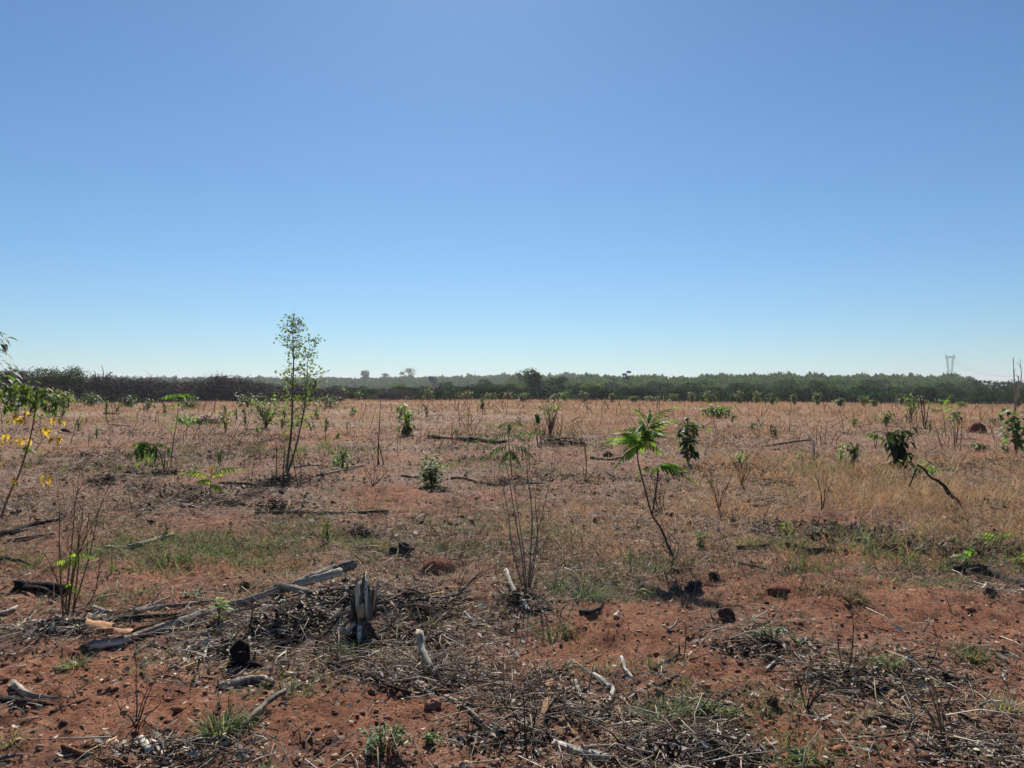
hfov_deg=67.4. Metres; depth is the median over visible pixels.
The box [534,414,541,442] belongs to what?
leafy plant
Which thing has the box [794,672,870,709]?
dead seedling
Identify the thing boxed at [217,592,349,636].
debris heap
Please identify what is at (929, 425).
field seedling
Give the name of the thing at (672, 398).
edge bush
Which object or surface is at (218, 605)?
lime seedling
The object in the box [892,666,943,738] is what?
seedling
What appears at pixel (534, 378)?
broadleaf tree
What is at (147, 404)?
bush
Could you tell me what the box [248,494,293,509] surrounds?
debris heap
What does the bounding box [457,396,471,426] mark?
dry weed
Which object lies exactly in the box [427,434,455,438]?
fallen log
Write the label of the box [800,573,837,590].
grass tuft
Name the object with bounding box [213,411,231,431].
leafy plant
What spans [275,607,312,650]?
root
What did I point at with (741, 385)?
wood edge tree
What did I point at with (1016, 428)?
broad leaf bush
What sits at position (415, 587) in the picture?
pile branch
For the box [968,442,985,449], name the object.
dark seedling
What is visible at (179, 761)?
fallen branch
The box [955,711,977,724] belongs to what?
fallen branch
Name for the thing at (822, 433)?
dead shrub
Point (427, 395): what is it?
edge bush
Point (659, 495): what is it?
dead shrub
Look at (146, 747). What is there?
short log
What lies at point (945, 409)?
feather leaf plant
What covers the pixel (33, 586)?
fallen branch
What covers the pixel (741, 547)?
fallen log
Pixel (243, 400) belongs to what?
heap bush
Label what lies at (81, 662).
grass tuft
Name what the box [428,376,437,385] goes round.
broadleaf tree
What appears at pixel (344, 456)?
bush
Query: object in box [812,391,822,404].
edge bush
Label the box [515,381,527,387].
wood edge tree
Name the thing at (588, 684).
curved stick
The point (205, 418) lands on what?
debris heap
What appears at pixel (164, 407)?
field seedling
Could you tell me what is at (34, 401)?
heap bush
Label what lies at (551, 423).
twiggy shrub
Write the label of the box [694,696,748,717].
leafy weed
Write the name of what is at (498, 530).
dead weed stalks
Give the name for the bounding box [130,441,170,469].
drooping plant
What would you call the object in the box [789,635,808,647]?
leafy weed
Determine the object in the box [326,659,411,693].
fallen branch
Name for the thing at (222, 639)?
debris heap
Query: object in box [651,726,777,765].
debris heap
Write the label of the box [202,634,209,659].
fallen branch
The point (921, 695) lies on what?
fallen branch
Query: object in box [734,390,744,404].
edge bush
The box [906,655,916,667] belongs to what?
wood chip
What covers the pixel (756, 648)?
fallen branch
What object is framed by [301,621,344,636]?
pile branch
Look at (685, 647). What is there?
dead seedling
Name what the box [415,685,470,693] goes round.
fallen branch
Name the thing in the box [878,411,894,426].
leafy plant
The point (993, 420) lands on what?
field seedling
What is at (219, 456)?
thin seedling
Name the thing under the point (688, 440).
dark leafy bush
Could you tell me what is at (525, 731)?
dead seedling
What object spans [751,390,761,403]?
edge bush
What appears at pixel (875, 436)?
leafy plant
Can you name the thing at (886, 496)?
dry grass
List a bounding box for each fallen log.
[0,518,58,535]
[76,613,181,623]
[85,567,342,649]
[104,533,174,549]
[289,560,357,591]
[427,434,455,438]
[457,435,507,444]
[736,543,768,549]
[963,561,1023,587]
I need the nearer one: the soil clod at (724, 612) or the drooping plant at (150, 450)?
the soil clod at (724, 612)
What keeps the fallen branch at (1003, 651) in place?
on the ground at (654, 629)
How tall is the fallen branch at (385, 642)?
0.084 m
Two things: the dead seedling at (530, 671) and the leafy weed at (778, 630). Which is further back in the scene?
the leafy weed at (778, 630)
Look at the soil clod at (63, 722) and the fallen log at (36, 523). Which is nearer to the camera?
the soil clod at (63, 722)
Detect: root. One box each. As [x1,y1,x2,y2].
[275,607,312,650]
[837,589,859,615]
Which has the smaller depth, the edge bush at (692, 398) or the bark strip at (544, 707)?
the bark strip at (544, 707)
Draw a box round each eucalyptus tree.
[358,370,369,378]
[404,368,415,378]
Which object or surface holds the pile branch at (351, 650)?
on the ground at (654, 629)
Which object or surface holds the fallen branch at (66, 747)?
on the ground at (654, 629)
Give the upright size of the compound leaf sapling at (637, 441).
1.444 m
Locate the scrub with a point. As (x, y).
(985, 395)
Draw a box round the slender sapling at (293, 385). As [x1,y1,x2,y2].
[257,313,329,471]
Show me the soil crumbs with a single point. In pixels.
(838, 749)
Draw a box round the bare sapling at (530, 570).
[496,435,559,590]
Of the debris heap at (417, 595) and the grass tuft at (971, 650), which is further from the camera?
the debris heap at (417, 595)
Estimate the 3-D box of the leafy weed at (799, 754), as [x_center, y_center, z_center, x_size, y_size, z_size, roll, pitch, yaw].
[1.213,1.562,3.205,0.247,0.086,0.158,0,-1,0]
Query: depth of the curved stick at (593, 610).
5.21 m
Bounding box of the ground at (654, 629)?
[0,395,1023,767]
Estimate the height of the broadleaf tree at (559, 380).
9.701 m
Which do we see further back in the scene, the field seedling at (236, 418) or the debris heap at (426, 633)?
the field seedling at (236, 418)
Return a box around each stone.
[389,541,414,555]
[671,566,683,574]
[684,579,702,591]
[707,571,719,578]
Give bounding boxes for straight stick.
[620,655,633,679]
[666,617,678,631]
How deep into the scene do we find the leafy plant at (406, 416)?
26.69 m
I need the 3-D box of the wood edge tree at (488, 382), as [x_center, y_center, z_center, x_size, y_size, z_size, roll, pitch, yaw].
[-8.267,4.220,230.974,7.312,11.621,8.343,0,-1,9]
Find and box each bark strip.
[535,678,553,736]
[558,716,575,737]
[571,678,584,699]
[785,542,832,553]
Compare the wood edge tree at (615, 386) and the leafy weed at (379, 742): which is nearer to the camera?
the leafy weed at (379, 742)
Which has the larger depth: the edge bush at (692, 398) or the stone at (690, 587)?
the edge bush at (692, 398)
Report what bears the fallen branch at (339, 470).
on the ground at (654, 629)
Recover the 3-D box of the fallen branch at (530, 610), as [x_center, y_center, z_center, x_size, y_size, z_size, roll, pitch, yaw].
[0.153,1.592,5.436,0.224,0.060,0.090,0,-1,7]
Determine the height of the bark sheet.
0.095 m
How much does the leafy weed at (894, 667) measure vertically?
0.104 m
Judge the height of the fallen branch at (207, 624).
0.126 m
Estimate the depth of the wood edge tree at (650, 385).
237.68 m
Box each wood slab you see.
[0,694,46,705]
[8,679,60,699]
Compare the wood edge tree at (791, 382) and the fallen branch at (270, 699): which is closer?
the fallen branch at (270, 699)
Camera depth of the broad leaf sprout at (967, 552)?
6.72 m
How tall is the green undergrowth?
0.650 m
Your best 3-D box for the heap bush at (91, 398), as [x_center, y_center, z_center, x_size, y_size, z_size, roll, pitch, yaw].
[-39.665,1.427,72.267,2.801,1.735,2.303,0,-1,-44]
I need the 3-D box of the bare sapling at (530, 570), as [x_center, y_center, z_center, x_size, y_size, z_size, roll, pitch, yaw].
[0.168,0.989,5.986,0.651,1.217,0.397,0,-1,-22]
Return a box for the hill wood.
[75,371,600,388]
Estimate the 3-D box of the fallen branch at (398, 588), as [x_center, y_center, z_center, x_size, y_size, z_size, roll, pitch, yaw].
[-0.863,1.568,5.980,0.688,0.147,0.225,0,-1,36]
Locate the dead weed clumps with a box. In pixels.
[0,405,1023,619]
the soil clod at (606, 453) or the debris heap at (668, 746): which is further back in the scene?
the soil clod at (606, 453)
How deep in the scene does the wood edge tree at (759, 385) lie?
200.18 m
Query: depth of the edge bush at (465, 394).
125.10 m
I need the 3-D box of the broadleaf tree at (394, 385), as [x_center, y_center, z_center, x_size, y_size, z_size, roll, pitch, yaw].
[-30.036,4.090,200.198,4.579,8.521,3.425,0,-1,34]
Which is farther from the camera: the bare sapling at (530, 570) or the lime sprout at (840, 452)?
the lime sprout at (840, 452)
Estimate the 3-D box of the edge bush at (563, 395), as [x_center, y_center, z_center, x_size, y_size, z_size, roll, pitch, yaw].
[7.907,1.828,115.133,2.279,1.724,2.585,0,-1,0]
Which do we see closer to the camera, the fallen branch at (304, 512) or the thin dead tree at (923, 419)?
the fallen branch at (304, 512)
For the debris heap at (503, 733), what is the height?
0.084 m
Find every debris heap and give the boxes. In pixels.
[18,609,124,637]
[87,469,121,484]
[109,727,205,763]
[150,465,181,474]
[176,632,267,658]
[186,413,220,423]
[214,498,249,506]
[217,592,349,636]
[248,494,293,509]
[261,472,310,483]
[300,566,397,613]
[342,521,377,535]
[348,584,467,618]
[374,621,459,647]
[377,662,508,698]
[425,485,451,492]
[438,721,570,756]
[490,585,547,603]
[538,434,590,447]
[538,698,617,726]
[613,728,696,758]
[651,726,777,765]
[693,630,793,656]
[748,477,796,486]
[793,661,919,696]
[896,667,984,686]
[911,732,1023,761]
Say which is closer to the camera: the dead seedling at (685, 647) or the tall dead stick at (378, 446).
the dead seedling at (685, 647)
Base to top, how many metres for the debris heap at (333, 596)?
0.325 m
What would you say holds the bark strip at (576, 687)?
on the ground at (654, 629)
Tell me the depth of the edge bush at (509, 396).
122.96 m
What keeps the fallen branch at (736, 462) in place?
on the ground at (654, 629)
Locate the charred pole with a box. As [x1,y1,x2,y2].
[900,455,962,506]
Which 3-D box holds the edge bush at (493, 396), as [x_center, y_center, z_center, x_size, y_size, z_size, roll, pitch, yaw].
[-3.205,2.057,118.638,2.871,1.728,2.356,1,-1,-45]
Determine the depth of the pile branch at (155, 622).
5.01 m
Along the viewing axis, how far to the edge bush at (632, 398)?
101.32 m
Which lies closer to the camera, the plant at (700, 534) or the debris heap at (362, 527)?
the plant at (700, 534)
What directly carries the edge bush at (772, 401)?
on the ground at (654, 629)
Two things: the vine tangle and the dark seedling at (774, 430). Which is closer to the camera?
the dark seedling at (774, 430)
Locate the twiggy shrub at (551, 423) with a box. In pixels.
[536,400,562,435]
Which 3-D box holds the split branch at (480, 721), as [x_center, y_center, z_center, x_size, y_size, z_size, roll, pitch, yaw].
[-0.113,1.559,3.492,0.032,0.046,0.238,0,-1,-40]
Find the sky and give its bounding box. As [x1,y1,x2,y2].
[0,0,1023,387]
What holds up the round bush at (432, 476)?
on the ground at (654, 629)
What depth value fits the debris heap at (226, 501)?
10.44 m
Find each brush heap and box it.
[0,365,195,402]
[168,372,287,401]
[277,379,348,401]
[370,386,416,400]
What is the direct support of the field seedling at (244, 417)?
on the ground at (654, 629)
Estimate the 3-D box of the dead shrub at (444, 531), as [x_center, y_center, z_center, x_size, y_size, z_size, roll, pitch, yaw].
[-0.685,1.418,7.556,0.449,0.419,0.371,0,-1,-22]
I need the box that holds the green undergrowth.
[0,400,1023,767]
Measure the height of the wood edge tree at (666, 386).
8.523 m
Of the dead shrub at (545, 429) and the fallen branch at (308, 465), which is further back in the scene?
the dead shrub at (545, 429)
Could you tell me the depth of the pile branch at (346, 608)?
5.11 m
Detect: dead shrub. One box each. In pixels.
[356,444,387,485]
[423,513,459,545]
[533,417,559,442]
[645,472,670,512]
[701,467,732,510]
[725,446,756,485]
[806,418,846,444]
[807,470,831,511]
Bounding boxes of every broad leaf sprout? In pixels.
[950,537,980,563]
[1011,552,1023,567]
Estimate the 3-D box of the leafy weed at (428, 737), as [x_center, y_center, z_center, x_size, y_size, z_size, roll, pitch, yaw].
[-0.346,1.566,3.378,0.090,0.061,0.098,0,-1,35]
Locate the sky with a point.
(692, 188)
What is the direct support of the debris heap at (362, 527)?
on the ground at (654, 629)
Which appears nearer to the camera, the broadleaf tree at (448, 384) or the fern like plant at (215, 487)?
the fern like plant at (215, 487)
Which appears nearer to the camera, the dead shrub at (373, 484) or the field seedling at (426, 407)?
the dead shrub at (373, 484)
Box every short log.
[137,735,153,754]
[551,739,609,762]
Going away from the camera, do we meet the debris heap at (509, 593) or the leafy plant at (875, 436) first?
the debris heap at (509, 593)
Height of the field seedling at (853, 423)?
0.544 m
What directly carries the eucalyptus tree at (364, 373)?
on the ground at (654, 629)
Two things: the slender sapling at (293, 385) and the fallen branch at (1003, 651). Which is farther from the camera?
the slender sapling at (293, 385)
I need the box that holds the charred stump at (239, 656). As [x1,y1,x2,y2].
[222,638,263,675]
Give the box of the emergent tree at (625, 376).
[622,371,630,381]
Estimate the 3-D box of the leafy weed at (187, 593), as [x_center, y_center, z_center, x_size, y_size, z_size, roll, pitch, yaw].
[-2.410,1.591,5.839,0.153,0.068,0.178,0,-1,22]
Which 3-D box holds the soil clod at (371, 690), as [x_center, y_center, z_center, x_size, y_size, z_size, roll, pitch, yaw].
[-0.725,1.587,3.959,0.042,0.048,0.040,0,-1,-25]
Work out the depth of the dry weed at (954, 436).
19.76 m
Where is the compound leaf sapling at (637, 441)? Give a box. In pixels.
[604,407,694,559]
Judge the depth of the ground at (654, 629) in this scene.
5.32 m
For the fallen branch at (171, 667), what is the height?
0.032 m
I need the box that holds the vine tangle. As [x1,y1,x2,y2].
[26,365,94,385]
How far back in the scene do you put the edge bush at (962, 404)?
67.79 m
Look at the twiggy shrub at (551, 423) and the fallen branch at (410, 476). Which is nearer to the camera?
the fallen branch at (410, 476)
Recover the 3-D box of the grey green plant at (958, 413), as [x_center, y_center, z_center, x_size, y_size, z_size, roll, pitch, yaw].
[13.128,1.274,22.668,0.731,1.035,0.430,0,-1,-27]
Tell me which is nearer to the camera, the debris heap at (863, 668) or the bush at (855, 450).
the debris heap at (863, 668)
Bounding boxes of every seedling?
[75,420,82,430]
[94,426,98,437]
[104,647,161,727]
[111,401,122,411]
[162,403,166,414]
[210,594,233,622]
[215,450,223,464]
[232,408,240,419]
[242,414,248,424]
[250,441,262,490]
[347,405,357,412]
[419,403,429,415]
[491,680,537,747]
[502,637,553,685]
[683,623,708,659]
[770,425,777,436]
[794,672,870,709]
[835,609,867,678]
[850,417,858,426]
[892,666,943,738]
[926,419,933,431]
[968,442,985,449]
[987,416,998,424]
[998,445,1010,452]
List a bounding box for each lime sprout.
[735,450,747,463]
[835,443,846,460]
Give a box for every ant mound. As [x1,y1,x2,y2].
[420,556,457,575]
[766,585,789,594]
[966,423,986,433]
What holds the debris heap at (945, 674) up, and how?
on the ground at (654, 629)
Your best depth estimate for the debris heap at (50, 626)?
5.05 m
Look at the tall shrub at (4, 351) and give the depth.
10.71 m
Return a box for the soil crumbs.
[0,409,1023,767]
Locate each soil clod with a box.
[58,719,67,725]
[160,727,170,735]
[239,581,249,589]
[367,687,375,694]
[424,698,441,710]
[453,760,476,767]
[602,451,612,457]
[717,606,734,618]
[766,695,778,705]
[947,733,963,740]
[953,564,965,572]
[982,587,997,595]
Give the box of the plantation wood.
[504,371,979,389]
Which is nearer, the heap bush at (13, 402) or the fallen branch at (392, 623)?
the fallen branch at (392, 623)
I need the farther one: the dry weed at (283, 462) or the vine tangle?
the vine tangle
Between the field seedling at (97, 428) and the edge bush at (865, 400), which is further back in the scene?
the edge bush at (865, 400)
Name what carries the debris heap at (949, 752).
on the ground at (654, 629)
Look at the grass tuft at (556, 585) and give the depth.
5.93 m
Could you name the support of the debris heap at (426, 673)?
on the ground at (654, 629)
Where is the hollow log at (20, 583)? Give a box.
[11,579,69,594]
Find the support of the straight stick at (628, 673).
on the ground at (654, 629)
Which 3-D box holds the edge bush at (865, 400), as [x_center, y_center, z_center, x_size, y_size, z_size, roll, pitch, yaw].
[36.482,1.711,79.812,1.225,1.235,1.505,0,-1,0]
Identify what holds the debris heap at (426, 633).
on the ground at (654, 629)
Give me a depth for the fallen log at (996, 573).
6.44 m
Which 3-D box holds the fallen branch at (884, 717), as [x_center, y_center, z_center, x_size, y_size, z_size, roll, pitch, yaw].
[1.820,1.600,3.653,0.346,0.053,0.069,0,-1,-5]
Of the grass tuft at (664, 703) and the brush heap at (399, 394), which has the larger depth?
the brush heap at (399, 394)
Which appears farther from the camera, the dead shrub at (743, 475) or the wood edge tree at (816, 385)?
the wood edge tree at (816, 385)
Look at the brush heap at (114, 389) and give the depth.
97.80 m
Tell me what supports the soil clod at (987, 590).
on the ground at (654, 629)
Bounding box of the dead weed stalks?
[0,395,1023,590]
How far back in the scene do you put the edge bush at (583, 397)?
105.45 m
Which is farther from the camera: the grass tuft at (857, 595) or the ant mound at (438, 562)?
the ant mound at (438, 562)
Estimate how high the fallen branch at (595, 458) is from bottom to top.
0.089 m
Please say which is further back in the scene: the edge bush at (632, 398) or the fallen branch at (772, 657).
the edge bush at (632, 398)
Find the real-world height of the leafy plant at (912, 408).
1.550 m
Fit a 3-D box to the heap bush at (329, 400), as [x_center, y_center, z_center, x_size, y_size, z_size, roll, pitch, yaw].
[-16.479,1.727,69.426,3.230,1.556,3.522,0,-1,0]
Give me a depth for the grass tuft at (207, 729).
3.47 m
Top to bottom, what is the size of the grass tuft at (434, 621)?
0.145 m
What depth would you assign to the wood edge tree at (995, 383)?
215.43 m
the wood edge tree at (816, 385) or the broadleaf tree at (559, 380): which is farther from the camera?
the broadleaf tree at (559, 380)
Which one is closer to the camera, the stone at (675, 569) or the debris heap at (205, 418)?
the stone at (675, 569)
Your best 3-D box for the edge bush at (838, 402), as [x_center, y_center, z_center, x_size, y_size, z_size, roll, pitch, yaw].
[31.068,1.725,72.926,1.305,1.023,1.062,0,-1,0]
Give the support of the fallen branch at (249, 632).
on the ground at (654, 629)
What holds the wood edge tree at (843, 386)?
on the ground at (654, 629)
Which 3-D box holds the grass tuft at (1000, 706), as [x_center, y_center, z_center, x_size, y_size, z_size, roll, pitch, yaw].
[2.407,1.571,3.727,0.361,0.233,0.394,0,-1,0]
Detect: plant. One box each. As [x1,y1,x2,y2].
[52,387,76,415]
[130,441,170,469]
[159,521,170,534]
[162,393,196,466]
[178,466,245,494]
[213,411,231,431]
[242,397,283,426]
[274,586,288,604]
[304,422,314,429]
[320,521,333,541]
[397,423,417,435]
[398,404,413,435]
[478,396,485,412]
[481,422,536,471]
[520,431,540,469]
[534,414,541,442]
[692,530,705,546]
[779,521,791,535]
[861,431,884,448]
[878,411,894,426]
[898,392,922,420]
[927,395,957,435]
[946,410,963,443]
[975,531,1015,548]
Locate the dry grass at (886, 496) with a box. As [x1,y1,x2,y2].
[0,398,1023,767]
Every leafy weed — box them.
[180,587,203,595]
[357,721,412,755]
[420,731,444,744]
[531,658,575,675]
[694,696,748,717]
[753,621,787,640]
[773,745,834,767]
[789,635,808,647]
[870,654,905,672]
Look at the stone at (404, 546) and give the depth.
7.25 m
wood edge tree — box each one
[478,379,494,387]
[500,384,517,387]
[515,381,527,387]
[541,380,553,388]
[602,382,624,388]
[645,381,661,389]
[655,382,674,391]
[675,382,702,389]
[727,382,756,390]
[752,383,769,388]
[772,379,814,389]
[807,380,828,389]
[831,380,851,390]
[925,381,940,389]
[957,379,988,389]
[980,380,1013,388]
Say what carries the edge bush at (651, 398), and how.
on the ground at (654, 629)
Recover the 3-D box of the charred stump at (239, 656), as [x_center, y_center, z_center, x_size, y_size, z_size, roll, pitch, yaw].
[-1.540,1.536,4.344,0.254,0.191,0.243,0,-1,0]
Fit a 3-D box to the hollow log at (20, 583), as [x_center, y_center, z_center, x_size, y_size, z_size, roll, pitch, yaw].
[-3.598,1.563,5.911,0.449,0.135,0.212,0,-1,0]
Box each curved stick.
[559,599,574,620]
[579,601,603,614]
[583,665,593,691]
[589,671,615,703]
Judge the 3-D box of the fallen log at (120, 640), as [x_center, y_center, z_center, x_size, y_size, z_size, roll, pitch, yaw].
[-2.034,1.512,5.352,1.779,0.239,0.384,0,-1,-44]
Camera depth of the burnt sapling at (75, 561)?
5.36 m
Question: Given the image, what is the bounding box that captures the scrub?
[324,385,1023,404]
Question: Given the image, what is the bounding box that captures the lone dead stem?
[579,439,594,481]
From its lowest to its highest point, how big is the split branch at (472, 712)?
0.111 m
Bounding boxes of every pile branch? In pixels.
[130,609,200,632]
[222,568,322,613]
[283,601,341,625]
[301,595,350,641]
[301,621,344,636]
[308,644,381,658]
[309,606,350,626]
[321,604,342,634]
[372,639,434,664]
[378,582,430,603]
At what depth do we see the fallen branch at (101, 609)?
5.46 m
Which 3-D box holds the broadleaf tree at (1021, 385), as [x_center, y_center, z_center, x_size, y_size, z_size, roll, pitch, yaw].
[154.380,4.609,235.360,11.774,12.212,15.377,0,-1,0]
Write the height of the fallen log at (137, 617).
0.104 m
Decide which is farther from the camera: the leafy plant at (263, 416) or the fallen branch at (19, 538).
the leafy plant at (263, 416)
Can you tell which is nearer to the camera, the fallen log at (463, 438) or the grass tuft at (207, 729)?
the grass tuft at (207, 729)
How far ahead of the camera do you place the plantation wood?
361.20 m
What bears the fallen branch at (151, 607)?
on the ground at (654, 629)
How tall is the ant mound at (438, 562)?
0.329 m
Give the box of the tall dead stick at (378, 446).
[377,396,383,463]
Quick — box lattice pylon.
[945,353,954,374]
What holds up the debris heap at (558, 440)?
on the ground at (654, 629)
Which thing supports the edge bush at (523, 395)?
on the ground at (654, 629)
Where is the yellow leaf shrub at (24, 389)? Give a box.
[0,380,76,516]
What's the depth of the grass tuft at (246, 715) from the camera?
3.55 m
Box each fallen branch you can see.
[0,555,29,564]
[0,605,17,614]
[7,534,53,541]
[8,606,43,631]
[22,585,56,595]
[60,743,149,767]
[91,583,170,614]
[133,599,212,613]
[134,635,194,655]
[139,608,244,639]
[161,759,205,766]
[170,659,187,668]
[189,610,270,635]
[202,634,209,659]
[208,740,228,757]
[219,481,287,485]
[241,688,286,728]
[247,608,253,641]
[255,510,388,514]
[293,465,324,467]
[316,464,366,475]
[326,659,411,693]
[339,639,413,645]
[375,610,420,633]
[378,578,439,597]
[401,475,420,477]
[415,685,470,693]
[443,564,499,598]
[450,477,555,495]
[464,611,510,655]
[504,568,529,612]
[518,604,548,613]
[590,456,621,460]
[652,645,680,670]
[655,673,679,686]
[721,452,752,467]
[738,561,765,569]
[742,635,766,650]
[748,499,776,506]
[751,651,794,665]
[762,439,814,458]
[766,655,782,669]
[861,714,931,726]
[899,694,922,698]
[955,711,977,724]
[999,649,1020,658]
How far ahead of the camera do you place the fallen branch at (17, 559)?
7.02 m
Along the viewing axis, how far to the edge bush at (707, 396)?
90.91 m
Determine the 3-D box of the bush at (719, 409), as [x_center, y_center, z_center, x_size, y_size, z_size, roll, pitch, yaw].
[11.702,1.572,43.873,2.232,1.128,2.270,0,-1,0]
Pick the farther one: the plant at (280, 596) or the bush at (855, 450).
the bush at (855, 450)
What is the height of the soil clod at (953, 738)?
0.042 m
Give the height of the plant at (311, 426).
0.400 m
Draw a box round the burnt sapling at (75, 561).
[39,460,117,616]
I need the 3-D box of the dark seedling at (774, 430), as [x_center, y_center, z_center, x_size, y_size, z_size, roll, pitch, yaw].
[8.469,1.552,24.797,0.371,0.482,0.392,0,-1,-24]
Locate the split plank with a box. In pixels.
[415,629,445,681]
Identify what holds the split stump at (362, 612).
on the ground at (654, 629)
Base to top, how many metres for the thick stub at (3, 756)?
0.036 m
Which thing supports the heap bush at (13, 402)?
on the ground at (654, 629)
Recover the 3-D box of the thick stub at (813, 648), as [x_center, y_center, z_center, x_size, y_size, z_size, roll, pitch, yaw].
[1.817,1.582,4.678,0.037,0.046,0.157,0,-1,-14]
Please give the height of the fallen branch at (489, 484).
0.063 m
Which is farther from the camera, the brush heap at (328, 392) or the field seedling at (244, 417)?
the brush heap at (328, 392)
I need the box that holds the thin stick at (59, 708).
[49,688,118,713]
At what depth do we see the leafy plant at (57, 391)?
46.74 m
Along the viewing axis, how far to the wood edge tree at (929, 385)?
235.61 m
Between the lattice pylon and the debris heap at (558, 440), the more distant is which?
the lattice pylon
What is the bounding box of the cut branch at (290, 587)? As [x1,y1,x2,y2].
[272,582,323,600]
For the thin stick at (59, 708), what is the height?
0.027 m
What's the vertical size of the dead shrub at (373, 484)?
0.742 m
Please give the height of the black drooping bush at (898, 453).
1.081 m
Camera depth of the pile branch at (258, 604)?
5.66 m
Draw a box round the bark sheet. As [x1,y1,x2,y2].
[82,619,134,633]
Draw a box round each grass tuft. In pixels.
[0,720,40,748]
[50,648,95,672]
[181,700,258,745]
[219,703,274,736]
[255,757,280,767]
[282,677,317,697]
[333,637,375,659]
[390,561,409,574]
[420,612,446,629]
[534,618,575,641]
[540,570,579,595]
[564,578,616,602]
[621,682,704,727]
[629,578,661,598]
[637,561,668,571]
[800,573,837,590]
[844,587,872,607]
[945,632,993,668]
[969,683,1023,720]
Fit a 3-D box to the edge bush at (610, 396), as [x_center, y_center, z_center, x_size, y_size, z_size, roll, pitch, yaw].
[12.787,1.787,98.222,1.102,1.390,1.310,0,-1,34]
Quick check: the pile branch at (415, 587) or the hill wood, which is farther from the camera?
the hill wood
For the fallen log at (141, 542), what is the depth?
7.57 m
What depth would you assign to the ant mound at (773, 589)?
5.71 m
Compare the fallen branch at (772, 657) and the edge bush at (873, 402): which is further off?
the edge bush at (873, 402)
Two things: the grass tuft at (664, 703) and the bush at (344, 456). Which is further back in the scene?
the bush at (344, 456)
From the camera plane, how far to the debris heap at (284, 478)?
12.95 m
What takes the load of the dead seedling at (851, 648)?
on the ground at (654, 629)
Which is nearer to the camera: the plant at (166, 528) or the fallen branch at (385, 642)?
the fallen branch at (385, 642)
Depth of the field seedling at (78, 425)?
29.16 m
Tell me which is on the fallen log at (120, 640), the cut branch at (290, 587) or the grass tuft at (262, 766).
the cut branch at (290, 587)
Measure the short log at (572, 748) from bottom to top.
0.079 m
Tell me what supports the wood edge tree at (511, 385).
on the ground at (654, 629)
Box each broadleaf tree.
[390,383,405,387]
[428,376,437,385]
[437,381,454,387]
[515,367,543,388]
[547,376,567,387]
[578,382,603,387]
[1005,379,1023,388]
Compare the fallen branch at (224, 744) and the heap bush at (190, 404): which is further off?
the heap bush at (190, 404)
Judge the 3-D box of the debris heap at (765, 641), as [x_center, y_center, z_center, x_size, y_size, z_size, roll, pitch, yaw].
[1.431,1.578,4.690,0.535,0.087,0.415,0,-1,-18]
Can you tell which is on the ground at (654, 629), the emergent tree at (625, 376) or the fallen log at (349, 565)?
the emergent tree at (625, 376)
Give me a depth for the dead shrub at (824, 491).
9.70 m
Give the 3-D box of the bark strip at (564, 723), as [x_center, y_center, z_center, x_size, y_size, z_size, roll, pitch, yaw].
[0.267,1.580,3.538,0.034,0.058,0.147,0,-1,-34]
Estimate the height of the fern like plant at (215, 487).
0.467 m
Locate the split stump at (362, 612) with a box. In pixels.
[328,575,388,646]
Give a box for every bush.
[0,375,39,414]
[13,388,51,409]
[78,391,104,406]
[116,395,139,407]
[139,398,160,410]
[171,397,205,409]
[233,391,258,407]
[315,395,349,408]
[329,447,351,467]
[355,391,360,399]
[407,451,453,488]
[419,387,435,399]
[458,390,472,399]
[481,392,500,400]
[504,392,512,399]
[513,393,526,401]
[550,394,557,400]
[558,391,571,400]
[580,391,589,401]
[607,393,615,401]
[628,395,638,401]
[644,396,660,401]
[664,394,679,402]
[672,415,711,463]
[688,392,696,402]
[695,402,735,418]
[703,390,717,402]
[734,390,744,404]
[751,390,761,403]
[766,393,778,404]
[789,393,797,404]
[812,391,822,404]
[831,397,843,405]
[842,441,861,463]
[858,395,869,404]
[869,399,880,406]
[881,427,918,468]
[895,393,908,404]
[934,399,950,404]
[955,401,968,406]
[995,408,1023,454]
[1015,394,1022,405]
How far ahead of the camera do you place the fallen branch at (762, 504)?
10.32 m
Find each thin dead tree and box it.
[917,386,930,428]
[1013,357,1021,411]
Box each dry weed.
[275,429,301,485]
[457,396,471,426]
[933,418,962,450]
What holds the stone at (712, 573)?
on the ground at (654, 629)
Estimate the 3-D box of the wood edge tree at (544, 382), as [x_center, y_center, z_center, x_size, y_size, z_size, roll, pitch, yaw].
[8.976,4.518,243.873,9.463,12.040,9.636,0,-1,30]
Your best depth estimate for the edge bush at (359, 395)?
119.82 m
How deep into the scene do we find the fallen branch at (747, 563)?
6.66 m
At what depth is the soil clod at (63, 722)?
3.53 m
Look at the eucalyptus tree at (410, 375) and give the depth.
747.92 m
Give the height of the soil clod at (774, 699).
0.061 m
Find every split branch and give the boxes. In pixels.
[444,694,508,741]
[470,714,501,739]
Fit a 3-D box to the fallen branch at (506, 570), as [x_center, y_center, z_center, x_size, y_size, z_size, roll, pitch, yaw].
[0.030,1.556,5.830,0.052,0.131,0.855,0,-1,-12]
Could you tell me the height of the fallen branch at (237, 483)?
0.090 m
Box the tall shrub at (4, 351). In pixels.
[0,332,21,403]

